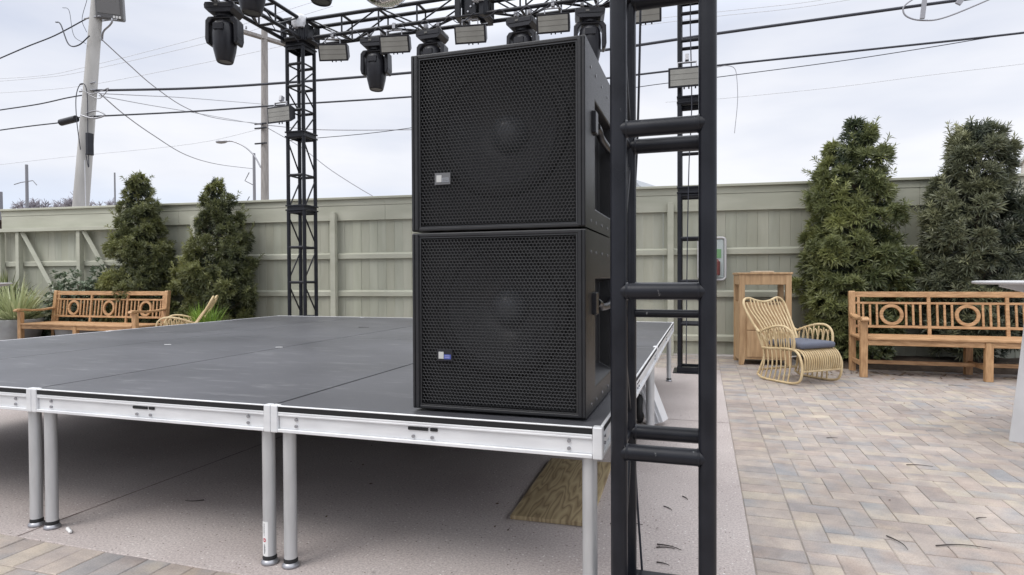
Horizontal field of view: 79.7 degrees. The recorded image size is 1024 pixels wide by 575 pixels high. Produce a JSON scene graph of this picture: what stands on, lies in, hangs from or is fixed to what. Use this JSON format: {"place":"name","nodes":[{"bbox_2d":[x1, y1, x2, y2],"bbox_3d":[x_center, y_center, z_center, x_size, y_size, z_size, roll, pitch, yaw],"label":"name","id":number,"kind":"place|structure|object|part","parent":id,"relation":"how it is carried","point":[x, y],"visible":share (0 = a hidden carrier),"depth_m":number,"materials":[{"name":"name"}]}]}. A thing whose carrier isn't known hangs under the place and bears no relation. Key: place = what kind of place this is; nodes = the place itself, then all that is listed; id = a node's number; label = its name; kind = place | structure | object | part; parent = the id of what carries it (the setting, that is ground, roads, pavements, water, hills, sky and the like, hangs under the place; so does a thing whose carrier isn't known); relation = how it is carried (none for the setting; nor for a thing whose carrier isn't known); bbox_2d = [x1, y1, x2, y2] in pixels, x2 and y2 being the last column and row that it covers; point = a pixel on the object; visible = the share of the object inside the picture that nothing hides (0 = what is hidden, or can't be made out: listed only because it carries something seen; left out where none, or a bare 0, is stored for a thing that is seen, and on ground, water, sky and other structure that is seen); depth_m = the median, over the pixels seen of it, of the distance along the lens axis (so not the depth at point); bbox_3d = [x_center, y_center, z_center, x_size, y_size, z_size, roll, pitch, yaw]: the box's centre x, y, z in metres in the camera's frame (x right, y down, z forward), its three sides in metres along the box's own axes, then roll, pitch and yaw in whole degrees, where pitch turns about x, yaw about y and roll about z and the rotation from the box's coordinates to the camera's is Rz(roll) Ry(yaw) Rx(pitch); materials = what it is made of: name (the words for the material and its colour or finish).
{"place":"outdoors","nodes":[
{"label":"outdoors","id":0,"kind":"place"},
{"bbox_2d":[3,46,280,92],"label":"power cable","id":1,"kind":"object","parent":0,"point":[136,76],"visible":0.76,"depth_m":42.11,"materials":[{"name":"black rubber"}]},
{"bbox_2d":[0,2,311,78],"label":"power cable","id":2,"kind":"object","parent":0,"point":[146,51],"visible":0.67,"depth_m":42.01,"materials":[{"name":"black rubber"}]},
{"bbox_2d":[6,6,332,80],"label":"power cable","id":3,"kind":"object","parent":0,"point":[146,57],"visible":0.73,"depth_m":42.06,"materials":[{"name":"black rubber"}]},
{"bbox_2d":[0,368,755,574],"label":"concrete slab","id":4,"kind":"structure","parent":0,"point":[416,509],"depth_m":2.95,"materials":[{"name":"grey concrete"}]},
{"bbox_2d":[65,527,71,532],"bbox_3d":[-1.890,1.036,2.616,0.056,0.016,0.017,1,1,42],"label":"paper scrap","id":5,"kind":"object","parent":4,"relation":"on","point":[68,529],"visible":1,"depth_m":2.61,"materials":[{"name":"white paper"}]},
{"bbox_2d":[155,295,218,326],"bbox_3d":[-4.482,0.540,8.380,0.809,0.860,0.620,-1,1,-19],"label":"rattan chair","id":6,"kind":"object","parent":4,"relation":"on","point":[212,301],"visible":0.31,"depth_m":8.20,"materials":[{"name":"wicker"}]},
{"bbox_2d":[0,316,673,574],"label":"stage","id":7,"kind":"object","parent":4,"relation":"on","point":[288,377],"visible":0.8,"depth_m":2.65,"materials":[{"name":"black metal"}]},
{"bbox_2d":[412,228,610,418],"bbox_3d":[0.037,0.116,2.366,0.648,0.622,0.630,0,1,17],"label":"loudspeaker","id":8,"kind":"object","parent":7,"relation":"on","point":[512,322],"visible":0.99,"depth_m":2.11,"materials":[{"name":"black paint"}]},
{"bbox_2d":[411,35,609,237],"bbox_3d":[0.034,-0.506,2.357,0.648,0.622,0.630,0,1,17],"label":"loudspeaker","id":9,"kind":"object","parent":8,"relation":"on","point":[511,137],"visible":0.99,"depth_m":2.10,"materials":[{"name":"black paint"}]},
{"bbox_2d":[18,417,724,535],"bbox_3d":[-2.537,0.999,5.822,5.907,0.001,6.370,-1,1,-30],"label":"pavement joint","id":10,"kind":"object","parent":4,"relation":"on","point":[183,473],"visible":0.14,"depth_m":3.19,"materials":[{"name":"grey concrete"}]},
{"bbox_2d":[210,0,716,574],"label":"lighting truss","id":11,"kind":"object","parent":4,"relation":"on","point":[626,288],"visible":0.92,"depth_m":1.83,"materials":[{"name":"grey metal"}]},
{"bbox_2d":[204,0,243,64],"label":"moving head","id":12,"kind":"object","parent":11,"relation":"hanging from","point":[224,33],"visible":0.99,"depth_m":7.08},
{"bbox_2d":[238,0,265,17],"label":"moving head","id":13,"kind":"object","parent":11,"relation":"hanging from","point":[253,8],"visible":1,"depth_m":5.88},
{"bbox_2d":[228,0,298,41],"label":"cable","id":14,"kind":"object","parent":11,"relation":"attached to","point":[272,24],"visible":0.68,"depth_m":7.78,"materials":[{"name":"grey plastic"}]},
{"bbox_2d":[267,95,294,123],"bbox_3d":[-3.147,-2.422,8.355,0.400,0.387,0.107,0,1,21],"label":"light panel","id":15,"kind":"object","parent":11,"relation":"attached to","point":[282,114],"visible":1,"depth_m":8.31,"materials":[{"name":"grey metal"}]},
{"bbox_2d":[311,0,331,6],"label":"moving head","id":16,"kind":"object","parent":11,"relation":"hanging from","point":[324,3],"visible":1,"depth_m":5.72},
{"bbox_2d":[317,31,349,61],"bbox_3d":[-2.401,-3.234,8.256,0.400,0.377,0.137,0,1,3],"label":"light panel","id":17,"kind":"object","parent":11,"relation":"attached to","point":[336,52],"visible":0.98,"depth_m":8.21,"materials":[{"name":"grey"}]},
{"bbox_2d":[360,32,391,91],"bbox_3d":[-1.811,-3.025,8.167,0.390,0.787,0.307,0,1,9],"label":"moving head","id":18,"kind":"object","parent":11,"relation":"hanging from","point":[375,66],"visible":0.83,"depth_m":8.07},
{"bbox_2d":[367,0,404,7],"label":"mirror ball","id":19,"kind":"object","parent":11,"relation":"hanging from","point":[386,3],"visible":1,"depth_m":5.45,"materials":[{"name":"grey metal"}]},
{"bbox_2d":[379,22,411,54],"bbox_3d":[-1.520,-3.233,7.981,0.400,0.377,0.137,0,1,7],"label":"light panel","id":20,"kind":"object","parent":11,"relation":"attached to","point":[393,44],"visible":1,"depth_m":7.94,"materials":[{"name":"grey"}]},
{"bbox_2d":[415,22,448,55],"bbox_3d":[-1.029,-3.025,7.922,0.390,0.787,0.307,0,1,17],"label":"moving head","id":21,"kind":"object","parent":11,"relation":"hanging from","point":[435,40],"visible":0.58,"depth_m":7.82},
{"bbox_2d":[312,0,602,43],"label":"cable","id":22,"kind":"object","parent":11,"relation":"attached to","point":[457,22],"visible":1,"depth_m":7.65,"materials":[{"name":"grey plastic"}]},
{"bbox_2d":[454,17,486,44],"bbox_3d":[-0.517,-3.233,7.667,0.400,0.377,0.137,0,1,9],"label":"light panel","id":23,"kind":"object","parent":11,"relation":"attached to","point":[472,34],"visible":0.99,"depth_m":7.63,"materials":[{"name":"grey"}]},
{"bbox_2d":[506,9,539,43],"bbox_3d":[0.135,-3.025,7.558,0.390,0.787,0.307,0,1,22],"label":"moving head","id":24,"kind":"object","parent":11,"relation":"hanging from","point":[523,28],"visible":0.58,"depth_m":7.46},
{"bbox_2d":[536,0,570,34],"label":"light panel","id":25,"kind":"object","parent":11,"relation":"attached to","point":[551,23],"visible":1,"depth_m":7.31,"materials":[{"name":"grey"}]},
{"bbox_2d":[574,0,606,61],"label":"moving head","id":26,"kind":"object","parent":11,"relation":"hanging from","point":[590,24],"visible":0.74,"depth_m":7.21},
{"bbox_2d":[636,10,642,569],"bbox_3d":[0.436,-1.118,2.113,0.069,4.280,0.021,-1,1,-37],"label":"cable","id":27,"kind":"object","parent":11,"relation":"hanging from","point":[638,108],"visible":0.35,"depth_m":2.12,"materials":[{"name":"grey plastic"}]},
{"bbox_2d":[636,8,661,24],"bbox_3d":[1.510,-3.213,7.033,0.400,0.377,0.137,0,1,15],"label":"light panel","id":28,"kind":"object","parent":11,"relation":"attached to","point":[651,16],"visible":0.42,"depth_m":6.99,"materials":[{"name":"grey"}]},
{"bbox_2d":[668,53,697,88],"bbox_3d":[1.937,-2.391,6.784,0.400,0.387,0.107,0,1,15],"label":"light panel","id":29,"kind":"object","parent":11,"relation":"attached to","point":[681,77],"visible":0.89,"depth_m":6.75,"materials":[{"name":"grey"}]},
{"bbox_2d":[686,4,691,364],"bbox_3d":[1.973,-1.235,6.828,0.070,4.201,0.038,0,1,37],"label":"cable","id":30,"kind":"object","parent":11,"relation":"hanging from","point":[688,189],"visible":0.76,"depth_m":6.84,"materials":[{"name":"grey plastic"}]},
{"bbox_2d":[510,458,610,525],"bbox_3d":[0.283,1.017,3.121,0.356,0.018,0.900,0,1,15],"label":"plywood sheet","id":31,"kind":"object","parent":4,"relation":"on","point":[553,494],"visible":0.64,"depth_m":2.99,"materials":[{"name":"brown wood"}]},
{"bbox_2d":[0,353,1023,574],"bbox_3d":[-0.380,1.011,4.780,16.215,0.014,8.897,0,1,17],"label":"paving","id":32,"kind":"structure","parent":0,"point":[937,498],"depth_m":3.26,"materials":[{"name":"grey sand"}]},
{"bbox_2d":[0,283,12,286],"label":"bar table","id":33,"kind":"object","parent":32,"relation":"on","point":[3,284],"visible":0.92,"depth_m":8.72,"materials":[{"name":"white"}]},
{"bbox_2d":[54,330,100,335],"bbox_3d":[-6.779,0.782,9.641,0.680,0.360,0.680,0,1,17],"label":"concrete planter","id":34,"kind":"object","parent":32,"relation":"on","point":[61,332],"visible":0.07,"depth_m":9.33,"materials":[{"name":"concrete"}]},
{"bbox_2d":[13,290,170,338],"bbox_3d":[-6.325,0.509,9.234,2.332,0.915,0.687,0,1,17],"label":"garden bench","id":35,"kind":"object","parent":32,"relation":"on","point":[55,323],"visible":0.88,"depth_m":9.32,"materials":[{"name":"brown wood"}]},
{"bbox_2d":[0,173,1023,357],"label":"wooden fence","id":36,"kind":"object","parent":32,"relation":"on","point":[364,256],"visible":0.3,"depth_m":9.44,"materials":[{"name":"beige wood"}]},
{"bbox_2d":[697,236,726,280],"bbox_3d":[2.717,-0.391,8.328,0.382,0.602,0.123,0,1,12],"label":"extinguisher cabinet","id":37,"kind":"object","parent":36,"relation":"attached to","point":[721,258],"visible":0.47,"depth_m":8.31,"materials":[{"name":"white metal"}]},
{"bbox_2d":[326,389,992,530],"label":"leaf crumbs","id":38,"kind":"object","parent":32,"relation":"on","point":[657,527],"visible":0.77,"depth_m":2.93,"materials":[{"name":"brown"}]},
{"bbox_2d":[733,271,792,365],"bbox_3d":[3.138,0.370,7.707,0.624,1.153,0.524,0,1,12],"label":"waste cabinet","id":39,"kind":"object","parent":32,"relation":"on","point":[747,345],"visible":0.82,"depth_m":7.49,"materials":[{"name":"brown wood"}]},
{"bbox_3d":[3.086,0.528,7.467,0.430,0.645,0.011,0,1,12],"label":"door","id":40,"kind":"part","parent":39,"relation":"part of","materials":[{"name":"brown wood"}]},
{"bbox_2d":[742,296,842,384],"bbox_3d":[2.934,0.536,6.449,0.620,0.860,0.809,-1,1,-23],"label":"rattan chair","id":41,"kind":"object","parent":32,"relation":"on","point":[798,345],"visible":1,"depth_m":6.30,"materials":[{"name":"wicker"}]},
{"bbox_2d":[792,355,1019,373],"bbox_3d":[6.980,0.908,7.018,6.896,0.068,1.567,0,1,17],"label":"planting bed","id":42,"kind":"object","parent":32,"relation":"on","point":[941,368],"visible":0.39,"depth_m":7.17,"materials":[{"name":"soil"}]},
{"bbox_2d":[792,115,928,356],"bbox_3d":[4.266,-0.610,7.662,1.574,3.094,1.123,0,1,12],"label":"conical shrub","id":43,"kind":"object","parent":42,"relation":"on","point":[828,251],"visible":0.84,"depth_m":7.42,"materials":[{"name":"green plant"}]},
{"bbox_2d":[826,316,897,359],"bbox_3d":[4.226,0.593,7.529,0.884,0.614,0.690,0,1,17],"label":"leafy shrub","id":44,"kind":"object","parent":42,"relation":"on","point":[878,353],"visible":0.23,"depth_m":7.32,"materials":[{"name":"green plant"}]},
{"bbox_2d":[802,357,1017,380],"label":"leaf litter","id":45,"kind":"object","parent":42,"relation":"on","point":[902,374],"visible":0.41,"depth_m":6.73,"materials":[{"name":"brown plant"}]},
{"bbox_2d":[907,115,1023,361],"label":"conical shrub","id":46,"kind":"object","parent":42,"relation":"on","point":[971,240],"visible":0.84,"depth_m":7.16,"materials":[{"name":"green plant"}]},
{"bbox_2d":[848,291,1023,381],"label":"garden bench","id":47,"kind":"object","parent":32,"relation":"on","point":[987,344],"visible":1,"depth_m":6.67,"materials":[{"name":"brown wood"}]},
{"bbox_2d":[935,544,990,548],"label":"twig","id":48,"kind":"object","parent":32,"relation":"on","point":[959,544],"visible":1,"depth_m":2.44,"materials":[{"name":"brown wood"}]},
{"bbox_2d":[971,280,1023,442],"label":"bar table","id":49,"kind":"object","parent":32,"relation":"on","point":[1016,434],"visible":1,"depth_m":3.97,"materials":[{"name":"white fabric"}]},
{"bbox_2d":[0,0,1023,208],"label":"sky","id":50,"kind":"structure","parent":0,"point":[776,137],"materials":[{"name":"white"}]},
{"bbox_2d":[636,180,653,186],"bbox_3d":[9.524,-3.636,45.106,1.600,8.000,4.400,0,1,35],"label":"building","id":51,"kind":"structure","parent":0,"point":[640,184],"depth_m":43.64,"materials":[{"name":"grey metal"}]},
{"bbox_2d":[636,382,667,424],"bbox_3d":[1.002,0.823,4.527,0.271,0.376,0.234,0,1,32],"label":"tablecloth","id":52,"kind":"object","parent":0,"point":[660,415],"visible":0.44,"depth_m":4.47,"materials":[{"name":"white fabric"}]},
{"bbox_2d":[663,0,819,17],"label":"power cable","id":53,"kind":"object","parent":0,"point":[752,8],"visible":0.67,"depth_m":19.88,"materials":[{"name":"black rubber"}]},
{"bbox_2d":[641,0,846,25],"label":"power cable","id":54,"kind":"object","parent":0,"point":[753,12],"visible":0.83,"depth_m":19.86,"materials":[{"name":"black rubber"}]},
{"bbox_2d":[673,64,1019,101],"bbox_3d":[10.560,-6.470,19.382,11.077,0.534,0.020,0,1,12],"label":"power cable","id":55,"kind":"object","parent":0,"point":[866,83],"visible":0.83,"depth_m":19.25,"materials":[{"name":"grey metal"}]},
{"bbox_2d":[1020,156,1023,172],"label":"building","id":56,"kind":"structure","parent":0,"point":[1022,164],"depth_m":47.69,"materials":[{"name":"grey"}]},
{"bbox_3d":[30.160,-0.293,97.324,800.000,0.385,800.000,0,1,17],"label":"ground","id":57,"kind":"structure","parent":0,"visible":0},
{"bbox_2d":[0,192,2,219],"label":"utility pole","id":58,"kind":"object","parent":57,"relation":"on","point":[1,200],"visible":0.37,"depth_m":62.90,"materials":[{"name":"grey"}]},
{"bbox_2d":[14,164,36,207],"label":"utility pole","id":59,"kind":"object","parent":57,"relation":"on","point":[26,181],"visible":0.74,"depth_m":58.24,"materials":[{"name":"grey"}]},
{"bbox_2d":[11,197,60,208],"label":"bare tree","id":60,"kind":"object","parent":57,"relation":"on","point":[34,204],"visible":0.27,"depth_m":62.30,"materials":[{"name":"brown plant"}]},
{"bbox_2d":[55,0,108,206],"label":"utility pole","id":61,"kind":"object","parent":57,"relation":"on","point":[83,171],"visible":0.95,"depth_m":13.75,"materials":[{"name":"concrete"}]},
{"bbox_2d":[0,122,57,130],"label":"power cable","id":62,"kind":"object","parent":61,"relation":"attached to","point":[28,126],"visible":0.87,"depth_m":14.22,"materials":[{"name":"grey plastic"}]},
{"bbox_2d":[0,95,81,110],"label":"power cable","id":63,"kind":"object","parent":61,"relation":"attached to","point":[40,103],"visible":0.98,"depth_m":14.14,"materials":[{"name":"grey plastic"}]},
{"bbox_2d":[0,19,86,58],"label":"power cable","id":64,"kind":"object","parent":61,"relation":"attached to","point":[43,39],"visible":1,"depth_m":14.09,"materials":[{"name":"grey plastic"}]},
{"bbox_2d":[95,0,125,40],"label":"floodlight","id":65,"kind":"object","parent":61,"relation":"attached to","point":[110,10],"visible":1,"depth_m":13.69,"materials":[{"name":"grey metal"}]},
{"bbox_2d":[100,94,252,168],"bbox_3d":[-10.628,-4.796,21.103,0.035,1.214,14.804,0,1,-10],"label":"power cable","id":66,"kind":"object","parent":61,"relation":"attached to","point":[163,141],"visible":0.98,"depth_m":17.28,"materials":[{"name":"black rubber"}]},
{"bbox_2d":[93,0,967,91],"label":"power cable","id":67,"kind":"object","parent":61,"relation":"attached to","point":[653,42],"visible":0.65,"depth_m":11.15,"materials":[{"name":"grey plastic"}]},
{"bbox_2d":[920,0,926,18],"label":"loop bracket","id":68,"kind":"object","parent":67,"relation":"attached to","point":[923,9],"visible":1,"depth_m":10.19,"materials":[{"name":"grey metal"}]},
{"bbox_2d":[902,0,988,20],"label":"cable loop","id":69,"kind":"object","parent":67,"relation":"hanging from","point":[904,14],"visible":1,"depth_m":10.20,"materials":[{"name":"black rubber"}]},
{"bbox_2d":[955,0,963,5],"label":"loop bracket","id":70,"kind":"object","parent":67,"relation":"attached to","point":[959,2],"visible":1,"depth_m":10.08,"materials":[{"name":"grey metal"}]},
{"bbox_2d":[94,32,1023,116],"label":"power cable","id":71,"kind":"object","parent":61,"relation":"attached to","point":[897,46],"visible":0.6,"depth_m":10.92,"materials":[{"name":"grey plastic"}]},
{"bbox_2d":[290,37,991,140],"bbox_3d":[2.094,-3.620,11.354,13.867,1.087,0.021,0,1,12],"label":"power cable","id":72,"kind":"object","parent":71,"relation":"attached to","point":[737,74],"visible":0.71,"depth_m":10.70,"materials":[{"name":"grey plastic"}]},
{"bbox_2d":[717,65,737,132],"bbox_3d":[3.840,-3.363,10.963,0.380,1.217,0.018,0,1,13],"label":"dangling wire","id":73,"kind":"object","parent":71,"relation":"hanging from","point":[737,91],"visible":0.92,"depth_m":10.92,"materials":[{"name":"grey"}]},
{"bbox_2d":[54,192,113,206],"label":"bare tree","id":74,"kind":"object","parent":57,"relation":"on","point":[67,203],"visible":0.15,"depth_m":61.95,"materials":[{"name":"brown plant"}]},
{"bbox_2d":[114,173,115,204],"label":"utility pole","id":75,"kind":"object","parent":57,"relation":"on","point":[114,188],"visible":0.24,"depth_m":61.98,"materials":[{"name":"grey"}]},
{"bbox_2d":[245,153,255,199],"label":"utility pole","id":76,"kind":"object","parent":57,"relation":"on","point":[254,181],"visible":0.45,"depth_m":45.71,"materials":[{"name":"grey"}]},
{"bbox_2d":[244,26,284,199],"bbox_3d":[-11.304,-5.547,28.415,4.040,12.703,0.613,-1,1,-40],"label":"utility pole","id":77,"kind":"object","parent":57,"relation":"on","point":[264,38],"visible":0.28,"depth_m":28.21,"materials":[{"name":"grey wood"}]},
{"bbox_2d":[0,129,258,164],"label":"power cable","id":78,"kind":"object","parent":77,"relation":"attached to","point":[140,149],"visible":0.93,"depth_m":42.06,"materials":[{"name":"black rubber"}]},
{"bbox_2d":[99,93,258,103],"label":"power cable","id":79,"kind":"object","parent":77,"relation":"attached to","point":[175,97],"visible":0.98,"depth_m":17.58,"materials":[{"name":"black rubber"}]},
{"bbox_2d":[99,95,259,124],"bbox_3d":[-10.415,-5.918,21.090,0.025,2.987,14.722,0,1,-9],"label":"power cable","id":80,"kind":"object","parent":77,"relation":"attached to","point":[168,108],"visible":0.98,"depth_m":17.26,"materials":[{"name":"black rubber"}]},
{"bbox_2d":[101,39,261,123],"bbox_3d":[-10.380,-6.476,21.068,0.040,1.995,14.762,0,1,-9],"label":"power cable","id":81,"kind":"object","parent":77,"relation":"attached to","point":[162,92],"visible":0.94,"depth_m":17.02,"materials":[{"name":"black rubber"}]},
{"bbox_2d":[216,140,260,167],"bbox_3d":[-12.759,-6.228,28.504,2.450,1.408,0.300,0,1,17],"label":"street lamp","id":82,"kind":"object","parent":77,"relation":"attached to","point":[221,141],"visible":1,"depth_m":28.51,"materials":[{"name":"grey metal"}]},
{"bbox_2d":[268,128,372,195],"bbox_3d":[-7.897,-5.295,27.620,6.945,4.201,0.045,0,1,12],"label":"power cable","id":83,"kind":"object","parent":77,"relation":"attached to","point":[325,165],"visible":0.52,"depth_m":27.69,"materials":[{"name":"grey metal"}]},
{"bbox_2d":[268,125,410,130],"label":"power cable","id":84,"kind":"object","parent":77,"relation":"attached to","point":[345,130],"visible":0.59,"depth_m":27.50,"materials":[{"name":"black rubber"}]},
{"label":"planting bed","id":85,"kind":"structure","parent":0,"visible":0},
{"bbox_2d":[0,317,43,339],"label":"concrete planter","id":86,"kind":"object","parent":85,"relation":"on","point":[8,329],"visible":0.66,"depth_m":9.43,"materials":[{"name":"concrete"}]},
{"bbox_2d":[0,274,65,319],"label":"spiky plant","id":87,"kind":"object","parent":86,"relation":"in","point":[9,303],"visible":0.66,"depth_m":9.57,"materials":[{"name":"green plant"}]},
{"bbox_2d":[0,271,43,298],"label":"yucca","id":88,"kind":"object","parent":85,"relation":"on","point":[5,277],"visible":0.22,"depth_m":10.33,"materials":[{"name":"green plant"}]},
{"bbox_2d":[0,287,48,336],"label":"leafy shrub","id":89,"kind":"object","parent":85,"relation":"on","point":[35,308],"visible":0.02,"depth_m":10.07,"materials":[{"name":"green plant"}]},
{"bbox_2d":[41,268,90,336],"bbox_3d":[-7.431,0.288,10.247,1.098,1.242,0.798,0,1,17],"label":"leafy shrub","id":90,"kind":"object","parent":85,"relation":"on","point":[61,285],"visible":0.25,"depth_m":10.16,"materials":[{"name":"green plant"}]},
{"bbox_2d":[67,257,112,321],"bbox_3d":[-6.935,0.194,10.183,0.968,1.426,0.778,0,1,17],"label":"leafy shrub","id":91,"kind":"object","parent":85,"relation":"on","point":[86,285],"visible":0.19,"depth_m":10.05,"materials":[{"name":"green plant"}]},
{"bbox_2d":[85,281,133,321],"bbox_3d":[-6.510,0.320,9.994,1.033,1.176,0.690,0,1,17],"label":"leafy shrub","id":92,"kind":"object","parent":85,"relation":"on","point":[95,319],"visible":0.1,"depth_m":9.84,"materials":[{"name":"green plant"}]},
{"bbox_2d":[94,169,179,322],"bbox_3d":[-6.040,-0.480,9.877,1.446,2.814,1.094,0,1,12],"label":"conical shrub","id":93,"kind":"object","parent":85,"relation":"on","point":[133,243],"visible":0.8,"depth_m":9.65,"materials":[{"name":"green plant"}]},
{"bbox_2d":[154,300,192,324],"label":"leafy shrub","id":94,"kind":"object","parent":85,"relation":"on","point":[173,310],"visible":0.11,"depth_m":9.58,"materials":[{"name":"green plant"}]},
{"bbox_2d":[181,303,229,323],"bbox_3d":[-4.319,0.569,8.662,0.697,0.794,0.703,1,1,44],"label":"grass tuft","id":95,"kind":"object","parent":85,"relation":"on","point":[208,317],"visible":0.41,"depth_m":8.56,"materials":[{"name":"plant"}]},
{"bbox_2d":[166,177,265,323],"bbox_3d":[-4.654,-0.405,9.546,1.618,2.660,1.252,0,1,12],"label":"conical shrub","id":96,"kind":"object","parent":85,"relation":"on","point":[191,282],"visible":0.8,"depth_m":9.34,"materials":[{"name":"green plant"}]}
]}

